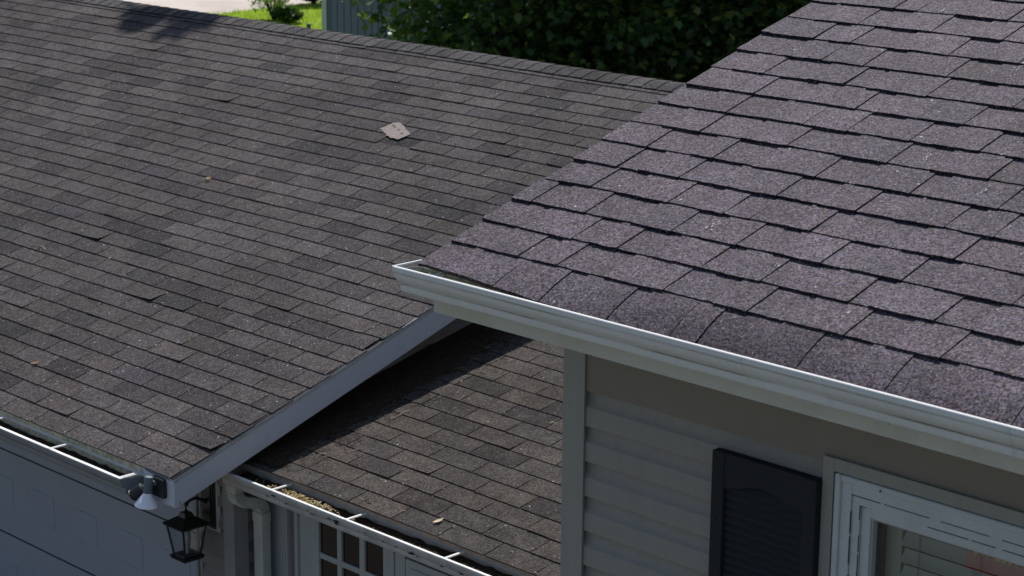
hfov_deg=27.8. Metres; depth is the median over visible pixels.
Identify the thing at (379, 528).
gutter litter
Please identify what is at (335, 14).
shed
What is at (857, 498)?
window
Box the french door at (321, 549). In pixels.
[294,512,387,575]
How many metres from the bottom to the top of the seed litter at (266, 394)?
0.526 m
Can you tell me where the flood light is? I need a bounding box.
[128,475,166,509]
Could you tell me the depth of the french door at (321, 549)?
10.21 m
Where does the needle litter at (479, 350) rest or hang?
on the house
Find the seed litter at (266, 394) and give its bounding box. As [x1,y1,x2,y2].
[3,257,552,572]
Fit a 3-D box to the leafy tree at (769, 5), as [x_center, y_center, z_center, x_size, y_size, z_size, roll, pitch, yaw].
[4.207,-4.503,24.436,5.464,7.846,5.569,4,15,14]
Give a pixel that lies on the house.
(756, 304)
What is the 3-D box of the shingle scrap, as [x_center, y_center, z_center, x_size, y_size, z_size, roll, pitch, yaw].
[-0.736,-0.993,13.050,0.133,0.063,0.298,-4,15,-19]
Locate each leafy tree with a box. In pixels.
[341,0,674,76]
[490,0,806,82]
[621,0,810,70]
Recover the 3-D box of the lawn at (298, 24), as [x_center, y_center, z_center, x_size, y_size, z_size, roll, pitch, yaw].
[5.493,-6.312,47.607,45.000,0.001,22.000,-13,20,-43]
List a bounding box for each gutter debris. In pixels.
[0,420,128,477]
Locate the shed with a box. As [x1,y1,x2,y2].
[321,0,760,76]
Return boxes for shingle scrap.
[379,122,410,139]
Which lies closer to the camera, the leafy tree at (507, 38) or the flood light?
the flood light
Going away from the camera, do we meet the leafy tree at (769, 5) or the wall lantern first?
the wall lantern
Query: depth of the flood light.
9.83 m
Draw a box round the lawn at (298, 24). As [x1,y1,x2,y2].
[219,2,321,29]
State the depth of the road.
48.55 m
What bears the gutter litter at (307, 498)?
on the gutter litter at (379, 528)
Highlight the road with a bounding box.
[123,0,320,13]
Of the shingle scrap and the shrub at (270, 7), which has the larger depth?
the shrub at (270, 7)
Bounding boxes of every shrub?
[248,0,292,19]
[268,4,304,23]
[300,0,321,4]
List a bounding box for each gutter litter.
[243,477,505,575]
[255,478,353,519]
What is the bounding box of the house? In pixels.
[0,0,1023,575]
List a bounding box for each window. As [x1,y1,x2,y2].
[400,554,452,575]
[818,454,1023,575]
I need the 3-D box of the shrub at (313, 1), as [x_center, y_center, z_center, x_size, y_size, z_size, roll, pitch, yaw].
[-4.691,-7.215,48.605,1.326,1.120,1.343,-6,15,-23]
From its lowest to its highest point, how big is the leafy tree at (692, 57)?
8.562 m
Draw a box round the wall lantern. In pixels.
[162,482,216,563]
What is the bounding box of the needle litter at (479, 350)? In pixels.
[249,324,537,473]

